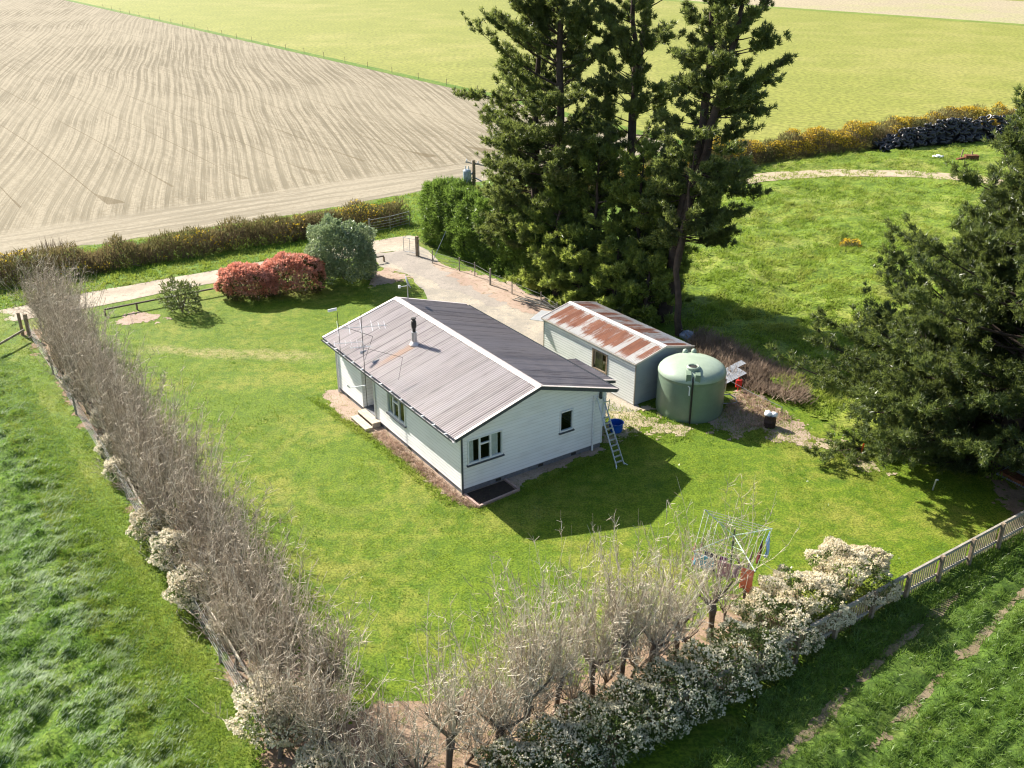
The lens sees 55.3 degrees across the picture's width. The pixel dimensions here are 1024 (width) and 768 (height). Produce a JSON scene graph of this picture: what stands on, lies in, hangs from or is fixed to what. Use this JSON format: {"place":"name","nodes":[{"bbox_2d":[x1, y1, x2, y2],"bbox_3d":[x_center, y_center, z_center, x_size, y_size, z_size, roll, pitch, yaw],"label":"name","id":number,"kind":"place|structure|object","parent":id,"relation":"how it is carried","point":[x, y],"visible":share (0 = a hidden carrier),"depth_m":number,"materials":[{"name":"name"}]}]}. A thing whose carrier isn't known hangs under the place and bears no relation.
{"place":"outdoors","nodes":[
{"label":"outdoors","id":0,"kind":"place"},
{"bbox_2d":[0,351,265,767],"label":"paddock","id":1,"kind":"structure","parent":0,"point":[56,732],"depth_m":30.67,"materials":[{"name":"green plant"}]},
{"bbox_2d":[0,313,269,767],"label":"grass strip","id":2,"kind":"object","parent":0,"point":[12,330],"depth_m":34.36,"materials":[{"name":"green plant"}]},
{"bbox_2d":[0,307,270,767],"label":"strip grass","id":3,"kind":"structure","parent":2,"relation":"on","point":[171,722],"depth_m":32.52,"materials":[{"name":"green plant"}]},
{"bbox_2d":[0,235,414,320],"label":"gravel road","id":4,"kind":"structure","parent":0,"point":[123,293],"depth_m":60.47,"materials":[{"name":"beige gravel"}]},
{"bbox_2d":[0,192,436,309],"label":"verge","id":5,"kind":"structure","parent":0,"point":[293,243],"depth_m":65.31,"materials":[{"name":"green plant"}]},
{"bbox_2d":[0,196,412,287],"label":"gorse hedge","id":6,"kind":"object","parent":5,"relation":"on","point":[266,227],"visible":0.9,"depth_m":66.12,"materials":[{"name":"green plant"}]},
{"bbox_2d":[0,0,661,256],"bbox_3d":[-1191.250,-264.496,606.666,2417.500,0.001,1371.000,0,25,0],"label":"ploughed field","id":7,"kind":"structure","parent":0,"point":[126,126],"depth_m":106.38,"materials":[{"name":"soil"}]},
{"bbox_2d":[66,0,681,144],"bbox_3d":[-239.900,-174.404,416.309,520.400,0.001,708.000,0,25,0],"label":"boundary strip","id":8,"kind":"object","parent":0,"point":[638,132],"visible":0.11,"depth_m":163.66,"materials":[{"name":"green plant"}]},
{"bbox_2d":[322,389,605,503],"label":"bare soil","id":9,"kind":"structure","parent":0,"point":[345,406],"depth_m":41.62,"materials":[{"name":"brown soil"}]},
{"bbox_2d":[431,262,552,313],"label":"dry bank","id":10,"kind":"structure","parent":0,"point":[479,284],"depth_m":60.27,"materials":[{"name":"soil"}]},
{"bbox_2d":[376,245,639,411],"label":"driveway","id":11,"kind":"structure","parent":0,"point":[516,319],"depth_m":56.89,"materials":[{"name":"beige gravel"}]},
{"bbox_2d":[378,251,506,306],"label":"grey gravel","id":12,"kind":"structure","parent":11,"relation":"on","point":[421,265],"depth_m":63.03,"materials":[{"name":"grey gravel"}]},
{"bbox_2d":[0,114,1021,767],"bbox_3d":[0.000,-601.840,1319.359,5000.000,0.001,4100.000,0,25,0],"label":"ground","id":13,"kind":"structure","parent":0,"point":[692,744],"depth_m":29.67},
{"bbox_2d":[125,505,174,548],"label":"flowering bush","id":14,"kind":"object","parent":13,"relation":"on","point":[134,526],"visible":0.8,"depth_m":34.80,"materials":[{"name":"white plant"}]},
{"bbox_2d":[415,175,565,293],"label":"shelter hedge","id":15,"kind":"object","parent":13,"relation":"on","point":[460,193],"visible":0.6,"depth_m":63.89,"materials":[{"name":"green plant"}]},
{"bbox_2d":[480,0,587,215],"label":"pine tree","id":16,"kind":"object","parent":13,"relation":"on","point":[506,181],"visible":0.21,"depth_m":58.44,"materials":[{"name":"green plant"}]},
{"bbox_2d":[451,0,628,261],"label":"pine tree","id":17,"kind":"object","parent":13,"relation":"on","point":[560,133],"visible":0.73,"depth_m":55.89,"materials":[{"name":"green plant"}]},
{"bbox_2d":[502,180,590,295],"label":"bushy pine","id":18,"kind":"object","parent":13,"relation":"on","point":[562,205],"visible":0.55,"depth_m":57.03,"materials":[{"name":"green plant"}]},
{"bbox_2d":[537,222,610,304],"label":"bushy pine","id":19,"kind":"object","parent":13,"relation":"on","point":[561,280],"visible":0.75,"depth_m":55.73,"materials":[{"name":"green plant"}]},
{"bbox_2d":[531,135,643,295],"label":"bushy pine","id":20,"kind":"object","parent":13,"relation":"on","point":[588,163],"visible":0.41,"depth_m":56.16,"materials":[{"name":"green plant"}]},
{"bbox_2d":[530,301,694,405],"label":"shed","id":21,"kind":"structure","parent":13,"relation":"on","point":[628,354],"depth_m":47.23,"materials":[{"name":"metal"}]},
{"bbox_2d":[577,232,658,310],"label":"bushy pine","id":22,"kind":"object","parent":13,"relation":"on","point":[626,248],"visible":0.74,"depth_m":54.33,"materials":[{"name":"green plant"}]},
{"bbox_2d":[577,0,686,240],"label":"pine tree","id":23,"kind":"object","parent":13,"relation":"on","point":[636,104],"visible":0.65,"depth_m":54.19,"materials":[{"name":"green plant"}]},
{"bbox_2d":[582,137,697,305],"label":"bushy pine","id":24,"kind":"object","parent":13,"relation":"on","point":[641,219],"visible":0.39,"depth_m":54.04,"materials":[{"name":"green plant"}]},
{"bbox_2d":[609,249,688,325],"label":"bushy pine","id":25,"kind":"object","parent":13,"relation":"on","point":[632,287],"visible":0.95,"depth_m":53.61,"materials":[{"name":"green plant"}]},
{"bbox_2d":[656,348,726,423],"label":"water tank","id":26,"kind":"object","parent":13,"relation":"on","point":[690,387],"visible":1,"depth_m":43.91,"materials":[{"name":"green plastic"}]},
{"bbox_2d":[656,153,735,336],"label":"pine tree","id":27,"kind":"object","parent":13,"relation":"on","point":[670,214],"visible":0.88,"depth_m":50.92,"materials":[{"name":"green plant"}]},
{"bbox_2d":[638,0,798,322],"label":"pine tree","id":28,"kind":"object","parent":13,"relation":"on","point":[698,81],"visible":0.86,"depth_m":49.62,"materials":[{"name":"green plant"}]},
{"bbox_2d":[661,511,1023,737],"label":"picket fence","id":29,"kind":"object","parent":13,"relation":"on","point":[974,542],"visible":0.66,"depth_m":32.42,"materials":[{"name":"grey wood"}]},
{"bbox_2d":[682,101,1018,166],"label":"gorse hedge","id":30,"kind":"object","parent":13,"relation":"on","point":[824,139],"visible":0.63,"depth_m":95.82,"materials":[{"name":"yellow plant"}]},
{"bbox_2d":[694,522,1023,767],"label":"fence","id":31,"kind":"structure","parent":13,"relation":"on","point":[959,582],"depth_m":31.84,"materials":[{"name":"green plant"}]},
{"bbox_2d":[764,189,1023,470],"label":"pine tree","id":32,"kind":"object","parent":13,"relation":"on","point":[867,380],"visible":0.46,"depth_m":40.20,"materials":[{"name":"green plant"}]},
{"bbox_2d":[849,83,1023,477],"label":"pine tree","id":33,"kind":"object","parent":13,"relation":"on","point":[958,364],"visible":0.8,"depth_m":38.24,"materials":[{"name":"green plant"}]},
{"bbox_2d":[15,259,1023,767],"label":"lawn","id":34,"kind":"structure","parent":0,"point":[339,459],"depth_m":38.06,"materials":[{"name":"green plant"}]},
{"bbox_2d":[27,314,127,413],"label":"pollard tree","id":35,"kind":"object","parent":34,"relation":"on","point":[79,382],"visible":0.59,"depth_m":43.92,"materials":[{"name":"grey plant"}]},
{"bbox_2d":[74,354,166,452],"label":"pollard tree","id":36,"kind":"object","parent":34,"relation":"on","point":[119,401],"visible":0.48,"depth_m":39.57,"materials":[{"name":"grey plant"}]},
{"bbox_2d":[80,386,185,489],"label":"pollard tree","id":37,"kind":"object","parent":34,"relation":"on","point":[131,424],"visible":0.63,"depth_m":37.75,"materials":[{"name":"grey plant"}]},
{"bbox_2d":[70,390,222,506],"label":"pollard tree","id":38,"kind":"object","parent":34,"relation":"on","point":[150,453],"visible":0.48,"depth_m":36.57,"materials":[{"name":"grey plant"}]},
{"bbox_2d":[22,313,270,748],"bbox_3d":[-16.399,3.076,39.834,0.382,1.356,35.449,-16,30,-30],"label":"wire fence","id":39,"kind":"object","parent":34,"relation":"on","point":[219,653],"visible":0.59,"depth_m":34.59,"materials":[{"name":"metal"}]},
{"bbox_2d":[91,419,215,534],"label":"pollard tree","id":40,"kind":"object","parent":34,"relation":"on","point":[150,488],"visible":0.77,"depth_m":35.14,"materials":[{"name":"grey plant"}]},
{"bbox_2d":[155,275,201,313],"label":"green shrub","id":41,"kind":"object","parent":34,"relation":"on","point":[179,288],"visible":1,"depth_m":55.95,"materials":[{"name":"green plant"}]},
{"bbox_2d":[123,386,237,508],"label":"pollard tree","id":42,"kind":"object","parent":34,"relation":"on","point":[191,455],"visible":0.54,"depth_m":36.17,"materials":[{"name":"grey plant"}]},
{"bbox_2d":[132,420,250,537],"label":"pollard tree","id":43,"kind":"object","parent":34,"relation":"on","point":[198,480],"visible":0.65,"depth_m":34.16,"materials":[{"name":"grey plant"}]},
{"bbox_2d":[140,452,245,563],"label":"pollard tree","id":44,"kind":"object","parent":34,"relation":"on","point":[183,513],"visible":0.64,"depth_m":33.50,"materials":[{"name":"grey plant"}]},
{"bbox_2d":[131,477,258,595],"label":"pollard tree","id":45,"kind":"object","parent":34,"relation":"on","point":[193,556],"visible":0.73,"depth_m":32.13,"materials":[{"name":"grey plant"}]},
{"bbox_2d":[160,487,280,589],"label":"pollard tree","id":46,"kind":"object","parent":34,"relation":"on","point":[229,533],"visible":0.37,"depth_m":31.57,"materials":[{"name":"brown plant"}]},
{"bbox_2d":[173,541,285,668],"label":"pollard tree","id":47,"kind":"object","parent":34,"relation":"on","point":[219,619],"visible":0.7,"depth_m":28.93,"materials":[{"name":"grey plant"}]},
{"bbox_2d":[173,510,286,625],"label":"pollard tree","id":48,"kind":"object","parent":34,"relation":"on","point":[223,579],"visible":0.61,"depth_m":30.48,"materials":[{"name":"grey plant"}]},
{"bbox_2d":[172,469,294,558],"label":"pollard tree","id":49,"kind":"object","parent":34,"relation":"on","point":[237,511],"visible":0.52,"depth_m":33.20,"materials":[{"name":"grey plant"}]},
{"bbox_2d":[213,261,278,300],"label":"red shrub","id":50,"kind":"object","parent":34,"relation":"on","point":[232,275],"visible":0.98,"depth_m":57.81,"materials":[{"name":"brown plant"}]},
{"bbox_2d":[205,493,311,631],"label":"pollard tree","id":51,"kind":"object","parent":34,"relation":"on","point":[272,570],"visible":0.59,"depth_m":30.40,"materials":[{"name":"grey plant"}]},
{"bbox_2d":[188,612,341,758],"bbox_3d":[-6.273,8.149,25.718,2.709,4.422,3.472,15,29,28],"label":"pollard tree","id":52,"kind":"object","parent":34,"relation":"on","point":[276,708],"visible":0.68,"depth_m":25.64,"materials":[{"name":"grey plant"}]},
{"bbox_2d":[194,561,336,702],"bbox_3d":[-7.056,7.397,27.496,4.563,4.219,3.405,9,27,19],"label":"pollard tree","id":53,"kind":"object","parent":34,"relation":"on","point":[266,642],"visible":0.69,"depth_m":27.69,"materials":[{"name":"grey plant"}]},
{"bbox_2d":[229,539,356,674],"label":"pollard tree","id":54,"kind":"object","parent":34,"relation":"on","point":[283,606],"visible":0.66,"depth_m":28.31,"materials":[{"name":"grey plant"}]},
{"bbox_2d":[258,251,328,295],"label":"red shrub","id":55,"kind":"object","parent":34,"relation":"on","point":[283,263],"visible":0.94,"depth_m":58.52,"materials":[{"name":"brown plant"}]},
{"bbox_2d":[259,583,378,701],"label":"pollard tree","id":56,"kind":"object","parent":34,"relation":"on","point":[339,655],"visible":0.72,"depth_m":27.12,"materials":[{"name":"grey plant"}]},
{"bbox_2d":[261,614,398,766],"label":"pollard tree","id":57,"kind":"object","parent":34,"relation":"on","point":[310,720],"visible":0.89,"depth_m":25.31,"materials":[{"name":"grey plant"}]},
{"bbox_2d":[303,212,380,284],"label":"evergreen bush","id":58,"kind":"object","parent":34,"relation":"on","point":[331,231],"visible":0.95,"depth_m":59.97,"materials":[{"name":"green plant"}]},
{"bbox_2d":[300,671,408,767],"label":"pollard tree","id":59,"kind":"object","parent":34,"relation":"on","point":[353,755],"visible":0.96,"depth_m":24.58,"materials":[{"name":"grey plant"}]},
{"bbox_2d":[345,663,417,767],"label":"pollard tree","id":60,"kind":"object","parent":34,"relation":"on","point":[387,746],"visible":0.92,"depth_m":24.86,"materials":[{"name":"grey plant"}]},
{"bbox_2d":[363,684,468,767],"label":"pollard tree","id":61,"kind":"object","parent":34,"relation":"on","point":[416,760],"visible":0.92,"depth_m":24.78,"materials":[{"name":"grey plant"}]},
{"bbox_2d":[20,329,812,767],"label":"leaf litter","id":62,"kind":"object","parent":34,"relation":"on","point":[288,759],"visible":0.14,"depth_m":27.92,"materials":[{"name":"brown plant"}]},
{"bbox_2d":[145,527,199,573],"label":"flowering bush","id":63,"kind":"object","parent":62,"relation":"on","point":[164,540],"visible":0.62,"depth_m":33.35,"materials":[{"name":"white plant"}]},
{"bbox_2d":[160,562,224,613],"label":"flowering bush","id":64,"kind":"object","parent":62,"relation":"on","point":[175,588],"visible":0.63,"depth_m":31.52,"materials":[{"name":"white plant"}]},
{"bbox_2d":[225,669,320,751],"bbox_3d":[-6.492,8.904,26.688,2.585,2.095,2.539,0,25,0],"label":"flowering bush","id":65,"kind":"object","parent":62,"relation":"on","point":[236,730],"visible":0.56,"depth_m":26.04,"materials":[{"name":"white plant"}]},
{"bbox_2d":[292,739,354,767],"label":"flowering bush","id":66,"kind":"object","parent":62,"relation":"on","point":[305,759],"visible":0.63,"depth_m":25.46,"materials":[{"name":"white plant"}]},
{"bbox_2d":[473,734,566,767],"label":"flowering bush","id":67,"kind":"object","parent":62,"relation":"on","point":[521,752],"visible":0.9,"depth_m":25.20,"materials":[{"name":"white plant"}]},
{"bbox_2d":[551,691,654,767],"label":"flowering bush","id":68,"kind":"object","parent":62,"relation":"on","point":[604,709],"visible":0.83,"depth_m":26.09,"materials":[{"name":"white plant"}]},
{"bbox_2d":[595,673,691,746],"bbox_3d":[3.572,8.992,27.057,2.772,1.628,2.467,0,25,0],"label":"flowering bush","id":69,"kind":"object","parent":62,"relation":"on","point":[624,689],"visible":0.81,"depth_m":26.71,"materials":[{"name":"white plant"}]},
{"bbox_2d":[630,654,725,725],"bbox_3d":[4.674,8.665,27.642,2.810,1.717,2.522,0,25,0],"label":"flowering bush","id":70,"kind":"object","parent":62,"relation":"on","point":[681,670],"visible":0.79,"depth_m":27.33,"materials":[{"name":"white plant"}]},
{"bbox_2d":[664,636,762,705],"bbox_3d":[5.815,8.329,28.371,2.861,1.702,2.531,0,25,0],"label":"flowering bush","id":71,"kind":"object","parent":62,"relation":"on","point":[710,652],"visible":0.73,"depth_m":28.04,"materials":[{"name":"white plant"}]},
{"bbox_2d":[702,614,795,683],"bbox_3d":[7.045,7.915,29.137,2.753,1.794,2.575,0,25,0],"label":"flowering bush","id":72,"kind":"object","parent":62,"relation":"on","point":[748,628],"visible":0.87,"depth_m":28.80,"materials":[{"name":"white plant"}]},
{"bbox_2d":[730,586,824,658],"bbox_3d":[8.149,7.343,30.176,2.876,1.936,2.922,0,25,0],"label":"flowering bush","id":73,"kind":"object","parent":62,"relation":"on","point":[767,600],"visible":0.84,"depth_m":29.82,"materials":[{"name":"white plant"}]},
{"bbox_2d":[385,598,514,767],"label":"pollard tree","id":74,"kind":"object","parent":34,"relation":"on","point":[452,729],"visible":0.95,"depth_m":24.96,"materials":[{"name":"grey plant"}]},
{"bbox_2d":[321,275,618,495],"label":"house","id":75,"kind":"structure","parent":34,"relation":"on","point":[462,398],"depth_m":41.05,"materials":[{"name":"white metal"}]},
{"bbox_2d":[417,658,537,766],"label":"pollard tree","id":76,"kind":"object","parent":34,"relation":"on","point":[477,742],"visible":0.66,"depth_m":25.73,"materials":[{"name":"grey plant"}]},
{"bbox_2d":[410,557,562,757],"bbox_3d":[-0.499,7.676,25.560,3.504,5.407,2.647,-22,33,-38],"label":"pollard tree","id":77,"kind":"object","parent":34,"relation":"on","point":[516,693],"visible":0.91,"depth_m":25.44,"materials":[{"name":"grey plant"}]},
{"bbox_2d":[462,539,616,738],"bbox_3d":[0.732,6.947,26.000,3.103,6.318,3.214,-11,27,-22],"label":"pollard tree","id":78,"kind":"object","parent":34,"relation":"on","point":[522,652],"visible":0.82,"depth_m":25.83,"materials":[{"name":"grey plant"}]},
{"bbox_2d":[459,520,633,708],"bbox_3d":[1.000,6.652,27.113,4.882,5.886,4.128,13,28,25],"label":"pollard tree","id":79,"kind":"object","parent":34,"relation":"on","point":[571,662],"visible":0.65,"depth_m":26.79,"materials":[{"name":"grey plant"}]},
{"bbox_2d":[514,712,612,767],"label":"flowering bush","id":80,"kind":"object","parent":34,"relation":"on","point":[559,728],"visible":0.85,"depth_m":25.58,"materials":[{"name":"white plant"}]},
{"bbox_2d":[532,610,621,702],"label":"pollard tree","id":81,"kind":"object","parent":34,"relation":"on","point":[572,694],"visible":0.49,"depth_m":27.54,"materials":[{"name":"grey plant"}]},
{"bbox_2d":[547,523,657,697],"bbox_3d":[2.753,6.638,27.821,3.331,5.318,3.775,10,27,21],"label":"pollard tree","id":82,"kind":"object","parent":34,"relation":"on","point":[592,687],"visible":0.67,"depth_m":27.80,"materials":[{"name":"grey plant"}]},
{"bbox_2d":[564,511,705,685],"bbox_3d":[3.062,6.555,27.546,3.424,5.689,3.309,-23,34,-39],"label":"pollard tree","id":83,"kind":"object","parent":34,"relation":"on","point":[627,618],"visible":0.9,"depth_m":27.79,"materials":[{"name":"grey plant"}]},
{"bbox_2d":[600,402,695,448],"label":"weeds","id":84,"kind":"object","parent":34,"relation":"on","point":[638,431],"visible":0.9,"depth_m":43.48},
{"bbox_2d":[587,504,722,675],"bbox_3d":[4.070,6.099,28.259,3.104,5.916,3.168,-6,26,-12],"label":"pollard tree","id":85,"kind":"object","parent":34,"relation":"on","point":[656,643],"visible":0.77,"depth_m":28.21,"materials":[{"name":"grey plant"}]},
{"bbox_2d":[619,519,729,658],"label":"pollard tree","id":86,"kind":"object","parent":34,"relation":"on","point":[676,646],"visible":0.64,"depth_m":29.44,"materials":[{"name":"grey plant"}]},
{"bbox_2d":[667,472,771,638],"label":"pollard tree","id":87,"kind":"object","parent":34,"relation":"on","point":[717,596],"visible":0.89,"depth_m":29.71,"materials":[{"name":"grey plant"}]},
{"bbox_2d":[757,564,857,632],"bbox_3d":[9.358,6.827,31.154,3.080,2.034,2.837,0,25,0],"label":"flowering bush","id":88,"kind":"object","parent":34,"relation":"on","point":[803,580],"visible":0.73,"depth_m":30.71,"materials":[{"name":"white plant"}]},
{"bbox_2d":[804,536,901,609],"bbox_3d":[11.150,6.200,32.136,3.137,2.322,2.980,0,25,0],"label":"flowering bush","id":89,"kind":"object","parent":34,"relation":"on","point":[835,551],"visible":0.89,"depth_m":31.60,"materials":[{"name":"white plant"}]},
{"bbox_2d":[74,0,1023,160],"bbox_3d":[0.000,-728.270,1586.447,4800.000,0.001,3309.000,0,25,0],"label":"pasture field","id":90,"kind":"structure","parent":0,"point":[845,68],"depth_m":172.72,"materials":[{"name":"green plant"}]},
{"bbox_2d":[602,405,697,442],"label":"worn ground","id":91,"kind":"structure","parent":0,"point":[639,421],"depth_m":43.91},
{"bbox_2d":[708,389,831,447],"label":"dry ground","id":92,"kind":"structure","parent":0,"point":[796,429],"depth_m":43.74,"materials":[{"name":"soil"}]},
{"bbox_2d":[722,388,793,429],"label":"dry weeds","id":93,"kind":"object","parent":92,"relation":"on","point":[743,410],"visible":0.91,"depth_m":45.01,"materials":[{"name":"brown plant"}]},
{"bbox_2d":[708,388,824,450],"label":"weeds","id":94,"kind":"object","parent":92,"relation":"on","point":[766,435],"visible":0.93,"depth_m":43.41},
{"bbox_2d":[638,139,1023,489],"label":"rough paddock","id":95,"kind":"structure","parent":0,"point":[824,271],"depth_m":67.76,"materials":[{"name":"green plant"}]},
{"bbox_2d":[683,325,818,404],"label":"dead bracken","id":96,"kind":"object","parent":95,"relation":"on","point":[755,375],"visible":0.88,"depth_m":48.69,"materials":[{"name":"brown plant"}]},
{"bbox_2d":[673,525,1023,767],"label":"crop field","id":97,"kind":"structure","parent":0,"point":[863,753],"depth_m":28.46,"materials":[{"name":"green plant"}]},
{"bbox_2d":[756,521,1022,767],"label":"wheel track","id":98,"kind":"structure","parent":97,"relation":"on","point":[821,718],"depth_m":28.43,"materials":[{"name":"soil"}]},
{"bbox_2d":[870,588,1023,751],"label":"wheel track","id":99,"kind":"structure","parent":97,"relation":"on","point":[971,650],"depth_m":29.32,"materials":[{"name":"soil"}]},
{"bbox_2d":[688,0,1023,23],"bbox_3d":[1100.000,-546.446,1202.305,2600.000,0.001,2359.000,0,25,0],"label":"stubble field","id":100,"kind":"structure","parent":0,"point":[1006,11],"depth_m":256.61,"materials":[{"name":"beige plant"}]},
{"bbox_2d":[729,169,1002,186],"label":"farm track","id":101,"kind":"structure","parent":0,"point":[892,173],"depth_m":87.33,"materials":[{"name":"beige soil"}]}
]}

